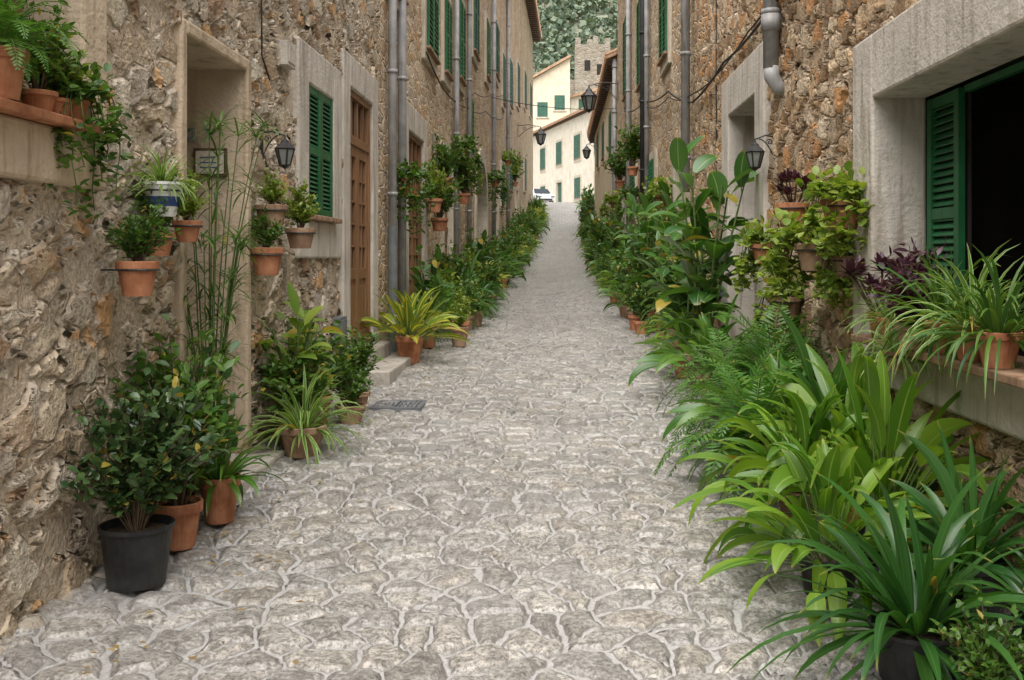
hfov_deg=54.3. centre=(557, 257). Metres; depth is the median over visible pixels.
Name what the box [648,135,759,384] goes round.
potted rubber plant
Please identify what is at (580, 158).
surround
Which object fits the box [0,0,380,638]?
street wall
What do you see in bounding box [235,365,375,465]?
potted spider plant
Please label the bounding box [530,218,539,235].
potted shrub
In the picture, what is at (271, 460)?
stone door step
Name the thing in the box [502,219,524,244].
potted shrub
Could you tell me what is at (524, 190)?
surround
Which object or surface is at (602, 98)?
rafter ends
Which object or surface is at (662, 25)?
shutters
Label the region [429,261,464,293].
potted shrub
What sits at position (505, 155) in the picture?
hanging planter
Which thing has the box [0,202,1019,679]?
cobblestone street
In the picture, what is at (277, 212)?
hanging shrub
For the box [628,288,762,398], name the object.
potted aspidistra
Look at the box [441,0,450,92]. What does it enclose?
surround
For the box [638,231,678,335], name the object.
potted rubber plant
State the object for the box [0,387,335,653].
foundation stones
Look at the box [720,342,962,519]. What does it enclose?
potted aspidistra
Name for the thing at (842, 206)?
hanging shrub
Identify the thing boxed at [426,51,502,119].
wall cable
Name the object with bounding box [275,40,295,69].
white junction box
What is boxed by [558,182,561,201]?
door
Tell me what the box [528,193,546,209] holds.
potted shrub
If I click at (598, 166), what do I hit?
surround
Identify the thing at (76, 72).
potted shrub
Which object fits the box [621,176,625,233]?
surround
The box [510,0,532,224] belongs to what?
street wall
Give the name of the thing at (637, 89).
window sill
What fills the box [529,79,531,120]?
surround
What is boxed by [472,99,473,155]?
shutters
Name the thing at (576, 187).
shutters
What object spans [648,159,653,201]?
shutters
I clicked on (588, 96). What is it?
street lamp
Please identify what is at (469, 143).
hanging planter
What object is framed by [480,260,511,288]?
potted croton
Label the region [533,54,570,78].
roof
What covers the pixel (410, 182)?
hanging planter
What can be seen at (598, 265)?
potted rubber plant
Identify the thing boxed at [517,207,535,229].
potted shrub
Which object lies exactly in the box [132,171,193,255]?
hanging trailing plant
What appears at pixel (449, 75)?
window sill
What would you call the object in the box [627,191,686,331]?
potted rubber plant
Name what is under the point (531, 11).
rafter ends
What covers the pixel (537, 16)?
roof
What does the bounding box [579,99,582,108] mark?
windows
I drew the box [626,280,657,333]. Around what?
potted shrub
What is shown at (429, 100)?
street wall
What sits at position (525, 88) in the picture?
shutters
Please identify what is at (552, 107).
overhead cable
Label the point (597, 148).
shutters
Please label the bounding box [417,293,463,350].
potted grass
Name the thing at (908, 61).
surround
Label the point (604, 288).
potted aspidistra
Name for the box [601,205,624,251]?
potted rubber plant
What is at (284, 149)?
wall lantern
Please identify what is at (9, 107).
window sill
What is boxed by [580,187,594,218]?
potted rubber plant
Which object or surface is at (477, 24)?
shutters
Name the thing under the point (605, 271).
potted aspidistra
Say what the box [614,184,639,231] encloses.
hanging planter
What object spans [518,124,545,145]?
street lamp
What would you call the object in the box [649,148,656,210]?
surround
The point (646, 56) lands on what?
drainpipe
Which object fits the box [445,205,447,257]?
door
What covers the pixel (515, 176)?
hanging planter
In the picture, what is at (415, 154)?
door
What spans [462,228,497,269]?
potted rubber plant
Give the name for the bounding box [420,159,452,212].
hanging planter
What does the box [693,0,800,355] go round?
street wall
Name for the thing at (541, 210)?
potted croton
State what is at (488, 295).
potted clivia
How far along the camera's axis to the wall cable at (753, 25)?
12.16 m
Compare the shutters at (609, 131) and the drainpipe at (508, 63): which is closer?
the shutters at (609, 131)
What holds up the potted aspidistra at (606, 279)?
on the cobblestone street
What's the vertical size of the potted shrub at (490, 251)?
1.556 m
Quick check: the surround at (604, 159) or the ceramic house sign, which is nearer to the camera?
the ceramic house sign
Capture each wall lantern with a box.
[259,130,295,169]
[745,134,773,170]
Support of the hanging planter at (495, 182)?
attached to the street wall at (483, 126)
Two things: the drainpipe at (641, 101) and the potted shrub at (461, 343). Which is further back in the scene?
the drainpipe at (641, 101)
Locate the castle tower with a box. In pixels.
[570,36,609,94]
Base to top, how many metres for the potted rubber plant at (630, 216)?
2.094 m
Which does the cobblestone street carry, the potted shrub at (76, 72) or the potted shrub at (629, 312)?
the potted shrub at (629, 312)
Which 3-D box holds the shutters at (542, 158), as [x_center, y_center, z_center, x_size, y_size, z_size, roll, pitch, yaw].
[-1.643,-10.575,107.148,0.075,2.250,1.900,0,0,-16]
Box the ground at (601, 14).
[533,0,617,70]
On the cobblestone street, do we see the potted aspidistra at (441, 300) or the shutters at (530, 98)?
the potted aspidistra at (441, 300)
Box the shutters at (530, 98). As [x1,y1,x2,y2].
[530,83,531,112]
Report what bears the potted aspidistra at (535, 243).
on the cobblestone street
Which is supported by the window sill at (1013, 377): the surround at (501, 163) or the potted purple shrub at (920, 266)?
the potted purple shrub at (920, 266)
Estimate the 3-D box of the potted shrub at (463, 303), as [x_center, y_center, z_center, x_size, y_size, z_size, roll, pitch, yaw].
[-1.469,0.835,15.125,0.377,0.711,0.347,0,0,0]
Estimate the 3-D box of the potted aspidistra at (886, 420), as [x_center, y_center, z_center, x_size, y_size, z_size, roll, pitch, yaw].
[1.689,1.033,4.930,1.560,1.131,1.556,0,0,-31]
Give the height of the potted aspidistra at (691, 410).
1.035 m
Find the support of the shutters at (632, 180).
attached to the surround at (632, 222)
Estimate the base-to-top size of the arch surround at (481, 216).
4.100 m
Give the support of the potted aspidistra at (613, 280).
on the cobblestone street
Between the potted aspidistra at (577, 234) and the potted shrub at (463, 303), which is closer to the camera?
the potted shrub at (463, 303)
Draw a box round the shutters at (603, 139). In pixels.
[602,121,603,156]
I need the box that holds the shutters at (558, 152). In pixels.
[556,141,561,164]
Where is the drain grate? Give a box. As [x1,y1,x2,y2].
[369,400,426,411]
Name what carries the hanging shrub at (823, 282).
attached to the street wall at (831, 35)
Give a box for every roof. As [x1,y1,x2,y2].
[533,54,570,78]
[533,107,583,133]
[534,0,541,39]
[570,88,596,97]
[587,48,617,140]
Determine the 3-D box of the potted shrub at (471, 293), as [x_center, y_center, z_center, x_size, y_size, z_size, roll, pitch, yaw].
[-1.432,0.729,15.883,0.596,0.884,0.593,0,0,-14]
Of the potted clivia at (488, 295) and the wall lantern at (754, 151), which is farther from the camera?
the potted clivia at (488, 295)
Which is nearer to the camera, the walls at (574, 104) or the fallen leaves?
the fallen leaves
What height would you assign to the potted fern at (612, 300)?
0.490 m
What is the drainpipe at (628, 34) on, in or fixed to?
attached to the street wall at (665, 123)
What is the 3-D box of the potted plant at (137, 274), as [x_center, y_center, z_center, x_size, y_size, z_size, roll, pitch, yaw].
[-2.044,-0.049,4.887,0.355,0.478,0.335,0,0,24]
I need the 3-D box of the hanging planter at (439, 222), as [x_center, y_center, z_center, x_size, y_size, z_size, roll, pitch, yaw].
[-2.034,-1.003,16.847,0.874,1.120,0.877,0,0,-16]
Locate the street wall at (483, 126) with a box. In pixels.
[464,0,505,258]
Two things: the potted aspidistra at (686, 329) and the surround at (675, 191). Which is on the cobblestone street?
the potted aspidistra at (686, 329)
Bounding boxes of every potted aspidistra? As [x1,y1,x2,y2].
[410,266,468,322]
[461,250,506,305]
[495,251,526,276]
[498,237,521,277]
[502,264,527,286]
[505,244,535,266]
[522,209,549,230]
[528,233,544,248]
[571,227,582,240]
[576,236,606,271]
[577,242,596,263]
[585,238,610,276]
[586,249,610,277]
[593,272,610,293]
[595,271,612,294]
[597,280,622,302]
[598,281,651,317]
[599,266,615,286]
[605,271,621,295]
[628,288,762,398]
[641,311,712,337]
[643,310,725,378]
[662,322,831,467]
[671,384,937,527]
[682,306,894,467]
[698,431,952,645]
[703,347,1023,569]
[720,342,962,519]
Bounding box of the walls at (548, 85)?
[533,58,569,130]
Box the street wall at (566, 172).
[533,112,594,201]
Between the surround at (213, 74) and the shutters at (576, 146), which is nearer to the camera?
the surround at (213, 74)
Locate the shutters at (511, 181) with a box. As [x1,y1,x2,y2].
[510,162,512,190]
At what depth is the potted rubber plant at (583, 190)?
65.11 m
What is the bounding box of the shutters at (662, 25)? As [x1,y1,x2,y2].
[659,0,666,58]
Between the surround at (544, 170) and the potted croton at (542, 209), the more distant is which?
the surround at (544, 170)
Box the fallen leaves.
[80,321,1003,674]
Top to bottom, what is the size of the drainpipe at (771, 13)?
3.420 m
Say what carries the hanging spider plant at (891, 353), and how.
attached to the street wall at (831, 35)
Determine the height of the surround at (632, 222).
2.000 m
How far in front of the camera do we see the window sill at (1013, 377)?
4.61 m
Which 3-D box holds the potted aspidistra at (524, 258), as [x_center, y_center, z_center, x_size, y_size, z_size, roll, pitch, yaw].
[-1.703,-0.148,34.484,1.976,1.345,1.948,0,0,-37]
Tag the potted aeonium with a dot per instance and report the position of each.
(853, 268)
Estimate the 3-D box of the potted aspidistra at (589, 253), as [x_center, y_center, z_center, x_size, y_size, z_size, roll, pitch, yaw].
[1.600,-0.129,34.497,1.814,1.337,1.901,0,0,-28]
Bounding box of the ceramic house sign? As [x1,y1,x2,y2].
[193,148,227,176]
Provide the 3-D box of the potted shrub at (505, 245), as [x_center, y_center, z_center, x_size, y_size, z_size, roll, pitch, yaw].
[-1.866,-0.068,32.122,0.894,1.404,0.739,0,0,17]
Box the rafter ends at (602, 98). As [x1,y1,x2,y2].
[589,61,611,142]
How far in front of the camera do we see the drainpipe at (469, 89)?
24.25 m
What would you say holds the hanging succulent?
attached to the street wall at (831, 35)
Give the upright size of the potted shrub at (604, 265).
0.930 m
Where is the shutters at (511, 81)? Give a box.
[510,58,512,105]
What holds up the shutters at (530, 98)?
attached to the surround at (529, 100)
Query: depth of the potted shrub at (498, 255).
26.77 m
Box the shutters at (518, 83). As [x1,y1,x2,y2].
[518,62,519,102]
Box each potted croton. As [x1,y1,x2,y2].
[361,287,475,363]
[379,288,471,354]
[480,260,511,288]
[527,205,549,221]
[529,206,552,221]
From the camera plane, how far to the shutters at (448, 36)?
19.82 m
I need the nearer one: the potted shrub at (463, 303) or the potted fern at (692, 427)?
the potted fern at (692, 427)
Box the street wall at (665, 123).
[618,0,696,267]
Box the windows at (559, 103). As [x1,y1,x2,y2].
[536,95,565,117]
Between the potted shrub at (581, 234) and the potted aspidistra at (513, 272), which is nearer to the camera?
the potted aspidistra at (513, 272)
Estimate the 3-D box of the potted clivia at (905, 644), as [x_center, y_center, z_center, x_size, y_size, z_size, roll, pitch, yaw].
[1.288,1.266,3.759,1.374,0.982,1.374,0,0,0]
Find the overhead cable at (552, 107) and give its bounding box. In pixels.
[491,97,616,109]
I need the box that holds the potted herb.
[929,591,1023,679]
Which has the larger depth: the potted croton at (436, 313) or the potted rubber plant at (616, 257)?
the potted rubber plant at (616, 257)
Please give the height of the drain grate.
0.040 m
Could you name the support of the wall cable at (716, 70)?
attached to the street wall at (736, 20)
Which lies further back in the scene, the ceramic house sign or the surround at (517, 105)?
the surround at (517, 105)
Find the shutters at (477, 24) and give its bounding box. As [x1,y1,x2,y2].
[474,0,479,56]
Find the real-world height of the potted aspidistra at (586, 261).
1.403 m
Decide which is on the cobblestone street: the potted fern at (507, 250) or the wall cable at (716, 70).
the potted fern at (507, 250)
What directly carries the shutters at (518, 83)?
attached to the surround at (517, 105)
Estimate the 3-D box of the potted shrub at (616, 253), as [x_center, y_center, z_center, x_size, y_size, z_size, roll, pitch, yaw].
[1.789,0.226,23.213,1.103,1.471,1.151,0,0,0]
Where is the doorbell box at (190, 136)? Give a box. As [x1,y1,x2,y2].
[187,128,194,141]
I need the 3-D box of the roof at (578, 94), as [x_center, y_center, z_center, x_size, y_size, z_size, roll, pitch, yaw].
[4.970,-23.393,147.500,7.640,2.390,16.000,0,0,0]
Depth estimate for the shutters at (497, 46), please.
36.02 m
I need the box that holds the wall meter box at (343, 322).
[330,316,346,363]
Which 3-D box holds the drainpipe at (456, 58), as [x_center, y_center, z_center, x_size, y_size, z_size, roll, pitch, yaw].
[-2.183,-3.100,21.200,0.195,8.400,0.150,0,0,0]
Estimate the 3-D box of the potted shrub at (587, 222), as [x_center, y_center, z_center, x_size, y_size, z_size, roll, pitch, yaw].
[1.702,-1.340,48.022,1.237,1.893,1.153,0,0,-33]
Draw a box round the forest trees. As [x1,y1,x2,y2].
[533,0,617,79]
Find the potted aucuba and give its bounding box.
[255,281,348,445]
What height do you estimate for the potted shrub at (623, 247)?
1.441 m
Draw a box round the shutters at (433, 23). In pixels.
[427,0,438,58]
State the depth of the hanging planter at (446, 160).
17.86 m
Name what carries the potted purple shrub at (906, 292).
on the window sill at (1013, 377)
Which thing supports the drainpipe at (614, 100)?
attached to the street wall at (603, 180)
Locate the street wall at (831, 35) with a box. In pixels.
[795,0,1023,585]
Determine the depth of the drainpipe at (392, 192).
12.95 m
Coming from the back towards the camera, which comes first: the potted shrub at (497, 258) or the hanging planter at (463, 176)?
the potted shrub at (497, 258)
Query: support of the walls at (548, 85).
on the ground at (601, 14)
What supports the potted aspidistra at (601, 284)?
on the cobblestone street
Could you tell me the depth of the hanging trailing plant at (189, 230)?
5.60 m
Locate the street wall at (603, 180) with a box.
[595,56,617,222]
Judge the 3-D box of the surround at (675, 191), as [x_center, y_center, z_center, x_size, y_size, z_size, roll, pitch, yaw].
[2.245,-0.500,16.850,0.410,3.200,2.100,0,0,0]
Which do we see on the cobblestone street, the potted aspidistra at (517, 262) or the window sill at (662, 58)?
the potted aspidistra at (517, 262)
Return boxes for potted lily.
[187,392,289,524]
[848,242,1023,375]
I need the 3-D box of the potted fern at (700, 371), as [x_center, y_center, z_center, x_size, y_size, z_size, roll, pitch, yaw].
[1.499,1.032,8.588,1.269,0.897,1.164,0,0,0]
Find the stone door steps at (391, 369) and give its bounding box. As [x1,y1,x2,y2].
[365,341,410,387]
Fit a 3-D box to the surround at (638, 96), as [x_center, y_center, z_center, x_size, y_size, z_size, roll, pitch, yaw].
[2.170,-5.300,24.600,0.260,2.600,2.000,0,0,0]
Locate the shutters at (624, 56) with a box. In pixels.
[623,14,625,95]
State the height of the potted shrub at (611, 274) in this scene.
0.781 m
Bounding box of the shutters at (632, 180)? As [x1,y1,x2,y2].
[630,164,634,217]
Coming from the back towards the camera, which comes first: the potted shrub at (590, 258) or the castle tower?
the castle tower
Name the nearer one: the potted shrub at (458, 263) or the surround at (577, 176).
the potted shrub at (458, 263)
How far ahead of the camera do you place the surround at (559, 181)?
102.03 m
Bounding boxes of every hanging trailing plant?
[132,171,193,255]
[169,169,209,241]
[731,215,789,293]
[751,270,806,344]
[758,206,850,301]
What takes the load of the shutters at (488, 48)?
attached to the surround at (486, 81)
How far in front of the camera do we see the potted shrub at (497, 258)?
25.33 m
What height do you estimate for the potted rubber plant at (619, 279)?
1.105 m
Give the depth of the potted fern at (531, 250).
43.24 m
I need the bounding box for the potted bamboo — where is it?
[174,104,287,494]
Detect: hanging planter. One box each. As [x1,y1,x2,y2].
[397,158,437,234]
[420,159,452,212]
[426,164,463,230]
[431,133,466,188]
[451,134,483,192]
[454,151,478,203]
[465,158,484,195]
[487,168,510,215]
[502,148,519,175]
[512,151,526,186]
[598,189,620,223]
[601,145,625,187]
[614,118,639,175]
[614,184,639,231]
[640,175,672,221]
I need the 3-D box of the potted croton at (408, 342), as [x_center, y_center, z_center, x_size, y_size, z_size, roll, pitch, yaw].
[-1.873,0.813,11.841,1.432,0.907,1.371,0,0,-36]
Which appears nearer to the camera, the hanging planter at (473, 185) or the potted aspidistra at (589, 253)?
the hanging planter at (473, 185)
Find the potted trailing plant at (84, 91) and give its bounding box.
[28,60,133,219]
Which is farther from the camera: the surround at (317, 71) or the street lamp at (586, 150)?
the street lamp at (586, 150)
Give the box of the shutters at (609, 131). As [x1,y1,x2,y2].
[608,110,610,156]
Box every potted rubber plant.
[408,245,455,340]
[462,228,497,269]
[496,229,520,246]
[497,256,509,287]
[510,218,528,235]
[524,232,532,245]
[580,184,594,201]
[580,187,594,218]
[582,206,595,219]
[584,214,605,240]
[592,240,607,265]
[596,259,604,285]
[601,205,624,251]
[605,245,621,279]
[612,208,642,277]
[613,181,677,313]
[613,258,630,303]
[614,207,677,313]
[623,221,648,265]
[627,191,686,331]
[633,226,726,368]
[638,187,717,336]
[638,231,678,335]
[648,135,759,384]
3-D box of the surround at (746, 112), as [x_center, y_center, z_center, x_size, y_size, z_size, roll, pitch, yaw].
[2.215,-0.475,11.000,0.410,3.310,2.520,0,0,0]
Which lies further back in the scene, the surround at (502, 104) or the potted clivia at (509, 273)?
the surround at (502, 104)
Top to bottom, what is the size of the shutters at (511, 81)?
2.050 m
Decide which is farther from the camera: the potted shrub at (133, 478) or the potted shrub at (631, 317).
the potted shrub at (631, 317)
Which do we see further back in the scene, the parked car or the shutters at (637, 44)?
the parked car
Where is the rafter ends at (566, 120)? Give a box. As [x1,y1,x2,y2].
[533,110,586,135]
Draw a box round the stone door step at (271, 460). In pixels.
[198,450,284,496]
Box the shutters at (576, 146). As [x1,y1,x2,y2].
[574,134,579,158]
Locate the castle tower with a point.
(588, 58)
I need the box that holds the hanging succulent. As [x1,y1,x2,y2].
[770,168,810,224]
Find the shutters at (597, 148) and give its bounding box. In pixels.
[596,132,598,163]
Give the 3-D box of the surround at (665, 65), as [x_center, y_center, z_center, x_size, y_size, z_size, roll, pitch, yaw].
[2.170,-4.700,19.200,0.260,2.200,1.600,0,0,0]
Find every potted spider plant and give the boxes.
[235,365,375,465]
[833,276,902,355]
[884,239,1023,375]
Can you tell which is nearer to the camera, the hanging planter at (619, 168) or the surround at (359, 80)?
the surround at (359, 80)
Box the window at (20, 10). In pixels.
[4,0,22,102]
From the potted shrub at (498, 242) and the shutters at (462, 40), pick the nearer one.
the shutters at (462, 40)
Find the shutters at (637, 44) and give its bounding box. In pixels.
[636,0,639,87]
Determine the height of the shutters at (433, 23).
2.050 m
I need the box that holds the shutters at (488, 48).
[487,18,490,77]
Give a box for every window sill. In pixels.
[0,97,100,133]
[310,215,342,223]
[426,45,440,64]
[445,70,453,81]
[459,75,466,86]
[474,48,480,61]
[635,81,639,92]
[657,51,666,66]
[851,334,1023,388]
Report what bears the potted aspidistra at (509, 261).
on the cobblestone street
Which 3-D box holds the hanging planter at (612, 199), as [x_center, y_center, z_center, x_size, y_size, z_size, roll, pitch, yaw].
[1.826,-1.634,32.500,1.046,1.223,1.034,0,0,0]
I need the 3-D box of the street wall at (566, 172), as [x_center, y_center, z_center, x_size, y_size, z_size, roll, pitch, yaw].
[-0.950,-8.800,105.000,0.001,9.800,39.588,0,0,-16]
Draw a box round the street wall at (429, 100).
[377,0,463,340]
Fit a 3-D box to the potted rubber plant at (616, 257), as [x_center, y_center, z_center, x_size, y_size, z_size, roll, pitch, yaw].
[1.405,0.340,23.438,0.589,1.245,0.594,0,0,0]
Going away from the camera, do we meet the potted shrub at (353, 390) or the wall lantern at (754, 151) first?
the potted shrub at (353, 390)
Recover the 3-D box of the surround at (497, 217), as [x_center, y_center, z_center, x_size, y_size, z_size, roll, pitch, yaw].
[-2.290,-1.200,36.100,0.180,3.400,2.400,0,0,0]
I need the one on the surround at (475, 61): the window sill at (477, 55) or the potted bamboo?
the window sill at (477, 55)
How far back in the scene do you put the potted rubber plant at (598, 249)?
31.92 m
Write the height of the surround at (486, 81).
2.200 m
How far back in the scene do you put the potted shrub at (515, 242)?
37.59 m
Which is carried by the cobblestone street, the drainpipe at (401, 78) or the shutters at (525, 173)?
the drainpipe at (401, 78)
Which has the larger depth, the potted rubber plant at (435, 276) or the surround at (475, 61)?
the surround at (475, 61)
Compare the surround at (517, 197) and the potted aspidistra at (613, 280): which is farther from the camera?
the surround at (517, 197)
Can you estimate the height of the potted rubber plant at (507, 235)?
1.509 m
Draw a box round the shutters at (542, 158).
[540,148,544,169]
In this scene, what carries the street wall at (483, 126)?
attached to the side walls
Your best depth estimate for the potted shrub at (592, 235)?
39.34 m
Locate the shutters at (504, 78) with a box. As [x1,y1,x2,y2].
[503,53,505,102]
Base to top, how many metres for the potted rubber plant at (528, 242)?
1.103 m
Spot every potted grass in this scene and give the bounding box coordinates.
[271,366,355,439]
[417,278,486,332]
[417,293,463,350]
[883,244,1023,394]
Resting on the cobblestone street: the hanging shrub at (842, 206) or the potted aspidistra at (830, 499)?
the potted aspidistra at (830, 499)
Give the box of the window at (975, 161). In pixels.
[926,55,1023,355]
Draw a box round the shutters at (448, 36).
[445,0,451,74]
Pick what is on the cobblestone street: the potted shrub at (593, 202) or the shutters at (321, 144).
the potted shrub at (593, 202)
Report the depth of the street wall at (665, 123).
20.58 m
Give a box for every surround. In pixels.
[0,0,106,190]
[173,17,250,452]
[291,36,341,257]
[338,48,377,351]
[406,100,427,292]
[422,0,437,76]
[440,140,453,266]
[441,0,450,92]
[459,0,464,96]
[466,87,472,160]
[472,0,478,69]
[474,140,488,243]
[484,10,489,89]
[496,17,498,88]
[496,179,498,238]
[500,160,503,212]
[501,47,504,112]
[515,185,518,217]
[516,57,519,111]
[523,66,525,112]
[523,154,525,193]
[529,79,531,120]
[540,145,545,172]
[556,138,562,167]
[556,179,562,201]
[573,131,581,162]
[574,174,581,201]
[597,127,599,170]
[602,116,605,165]
[609,105,611,157]
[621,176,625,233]
[623,12,625,108]
[630,163,636,227]
[637,0,639,101]
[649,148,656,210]
[659,0,671,77]
[671,131,689,248]
[721,41,798,357]
[853,0,1023,439]
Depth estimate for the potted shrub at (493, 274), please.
20.78 m
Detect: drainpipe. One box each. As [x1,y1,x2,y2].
[385,0,397,352]
[397,0,406,334]
[452,0,459,256]
[465,0,471,252]
[491,0,496,239]
[506,0,510,230]
[612,59,616,228]
[625,0,631,233]
[639,0,643,226]
[643,0,650,194]
[680,0,694,191]
[761,0,784,95]
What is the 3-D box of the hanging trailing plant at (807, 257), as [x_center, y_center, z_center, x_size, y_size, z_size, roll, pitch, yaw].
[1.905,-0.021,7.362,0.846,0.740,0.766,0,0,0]
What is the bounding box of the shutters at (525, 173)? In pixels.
[525,158,526,188]
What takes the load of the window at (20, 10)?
attached to the surround at (27, 151)
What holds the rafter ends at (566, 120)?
attached to the street wall at (566, 172)
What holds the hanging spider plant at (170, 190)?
attached to the street wall at (75, 324)
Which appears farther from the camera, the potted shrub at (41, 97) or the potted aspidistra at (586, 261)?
the potted aspidistra at (586, 261)
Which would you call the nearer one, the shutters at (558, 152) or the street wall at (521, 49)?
the street wall at (521, 49)
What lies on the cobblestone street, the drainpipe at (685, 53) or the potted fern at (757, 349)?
the potted fern at (757, 349)
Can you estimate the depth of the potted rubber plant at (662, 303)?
11.43 m
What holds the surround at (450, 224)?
on the cobblestone street
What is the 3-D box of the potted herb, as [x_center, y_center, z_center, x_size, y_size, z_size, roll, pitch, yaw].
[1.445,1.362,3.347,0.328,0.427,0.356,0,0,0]
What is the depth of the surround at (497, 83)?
36.86 m
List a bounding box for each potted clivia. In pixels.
[457,260,500,319]
[461,259,497,314]
[469,277,509,316]
[499,256,518,287]
[722,467,1023,679]
[828,420,1023,629]
[936,534,1023,679]
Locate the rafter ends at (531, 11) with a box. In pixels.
[525,0,539,41]
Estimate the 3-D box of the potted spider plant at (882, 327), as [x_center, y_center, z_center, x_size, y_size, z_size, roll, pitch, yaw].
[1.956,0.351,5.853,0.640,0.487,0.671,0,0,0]
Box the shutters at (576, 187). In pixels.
[574,177,579,198]
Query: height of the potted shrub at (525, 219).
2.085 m
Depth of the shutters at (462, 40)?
22.72 m
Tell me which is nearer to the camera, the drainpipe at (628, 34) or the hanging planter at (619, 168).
the drainpipe at (628, 34)
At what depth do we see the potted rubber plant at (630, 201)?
17.49 m
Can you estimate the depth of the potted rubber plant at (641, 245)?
16.59 m
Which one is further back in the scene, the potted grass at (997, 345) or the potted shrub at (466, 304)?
the potted shrub at (466, 304)
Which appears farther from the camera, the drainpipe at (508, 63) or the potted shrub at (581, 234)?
the potted shrub at (581, 234)
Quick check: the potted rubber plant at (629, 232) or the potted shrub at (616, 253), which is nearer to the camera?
the potted rubber plant at (629, 232)
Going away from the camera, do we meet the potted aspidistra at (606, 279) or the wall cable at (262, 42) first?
the wall cable at (262, 42)
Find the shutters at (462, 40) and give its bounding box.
[459,0,465,81]
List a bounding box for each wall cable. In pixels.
[261,0,269,80]
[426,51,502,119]
[455,90,507,100]
[624,0,777,111]
[647,15,760,108]
[716,0,716,221]
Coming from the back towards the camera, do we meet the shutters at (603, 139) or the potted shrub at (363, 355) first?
the shutters at (603, 139)
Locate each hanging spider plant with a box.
[122,144,211,216]
[836,325,932,388]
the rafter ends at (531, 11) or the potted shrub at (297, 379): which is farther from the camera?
the rafter ends at (531, 11)
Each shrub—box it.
[0,0,81,111]
[23,17,91,116]
[59,365,228,591]
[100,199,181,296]
[122,314,249,495]
[123,344,256,550]
[246,203,288,274]
[251,334,345,447]
[253,167,290,226]
[279,176,320,247]
[285,320,360,422]
[327,354,376,424]
[330,320,385,410]
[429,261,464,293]
[430,239,473,287]
[446,288,475,334]
[446,298,470,346]
[448,290,472,320]
[451,245,487,282]
[451,275,487,329]
[463,277,482,295]
[472,238,500,267]
[473,231,498,268]
[478,257,504,306]
[486,231,507,259]
[487,243,505,265]
[489,233,513,254]
[500,226,523,252]
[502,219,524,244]
[506,224,528,245]
[510,214,530,235]
[512,206,533,233]
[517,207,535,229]
[525,206,537,219]
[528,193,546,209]
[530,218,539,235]
[578,224,585,246]
[579,195,594,216]
[579,210,600,234]
[584,244,596,268]
[587,227,598,246]
[588,216,613,249]
[596,255,615,275]
[600,243,614,260]
[601,218,636,260]
[604,266,618,291]
[610,240,653,317]
[612,237,635,279]
[613,236,634,271]
[618,270,646,329]
[620,284,637,318]
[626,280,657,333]
[645,244,719,339]
[795,160,871,256]
[812,227,859,310]
[862,237,963,345]
[876,257,942,349]
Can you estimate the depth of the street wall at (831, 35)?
7.31 m
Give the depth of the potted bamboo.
6.04 m
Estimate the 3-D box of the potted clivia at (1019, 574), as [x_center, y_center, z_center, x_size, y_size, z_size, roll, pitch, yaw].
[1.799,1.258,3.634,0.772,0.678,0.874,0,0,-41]
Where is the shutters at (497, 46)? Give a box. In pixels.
[496,20,499,77]
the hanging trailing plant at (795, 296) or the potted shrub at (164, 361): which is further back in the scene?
the hanging trailing plant at (795, 296)
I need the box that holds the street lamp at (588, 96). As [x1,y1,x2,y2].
[581,82,617,112]
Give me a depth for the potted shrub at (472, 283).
18.11 m
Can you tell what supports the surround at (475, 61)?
attached to the street wall at (483, 126)
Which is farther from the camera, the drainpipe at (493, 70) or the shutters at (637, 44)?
the drainpipe at (493, 70)
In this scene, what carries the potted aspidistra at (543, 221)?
on the cobblestone street
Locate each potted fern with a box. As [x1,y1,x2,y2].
[0,0,88,101]
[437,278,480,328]
[470,292,493,326]
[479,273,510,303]
[500,245,523,277]
[525,244,538,256]
[602,282,618,302]
[637,281,671,338]
[653,357,833,497]
[655,326,779,420]
[668,338,802,454]
[686,302,833,431]
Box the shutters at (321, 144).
[309,84,332,217]
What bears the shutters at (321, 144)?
attached to the surround at (317, 71)
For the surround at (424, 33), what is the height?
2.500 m
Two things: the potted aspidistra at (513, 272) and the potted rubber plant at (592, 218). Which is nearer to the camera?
the potted aspidistra at (513, 272)
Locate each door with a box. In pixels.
[350,89,369,345]
[409,133,421,304]
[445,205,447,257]
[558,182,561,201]
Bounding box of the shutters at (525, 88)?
[525,71,526,105]
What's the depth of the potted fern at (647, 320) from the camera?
14.28 m
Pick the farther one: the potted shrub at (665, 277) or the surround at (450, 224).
the surround at (450, 224)
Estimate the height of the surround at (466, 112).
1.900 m
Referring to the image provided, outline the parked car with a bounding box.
[533,189,554,201]
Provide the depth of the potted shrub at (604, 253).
28.99 m
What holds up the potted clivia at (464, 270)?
on the cobblestone street
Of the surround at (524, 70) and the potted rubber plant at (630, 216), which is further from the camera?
the surround at (524, 70)
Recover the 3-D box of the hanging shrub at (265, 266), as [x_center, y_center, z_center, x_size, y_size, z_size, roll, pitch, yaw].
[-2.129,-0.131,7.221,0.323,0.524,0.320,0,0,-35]
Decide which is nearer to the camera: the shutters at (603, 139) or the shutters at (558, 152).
the shutters at (603, 139)
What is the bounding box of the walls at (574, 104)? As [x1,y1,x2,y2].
[570,91,595,112]
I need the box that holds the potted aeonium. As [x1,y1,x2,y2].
[836,252,918,338]
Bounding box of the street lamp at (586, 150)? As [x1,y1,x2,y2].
[582,143,595,158]
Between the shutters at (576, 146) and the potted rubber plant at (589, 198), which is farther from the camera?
the shutters at (576, 146)

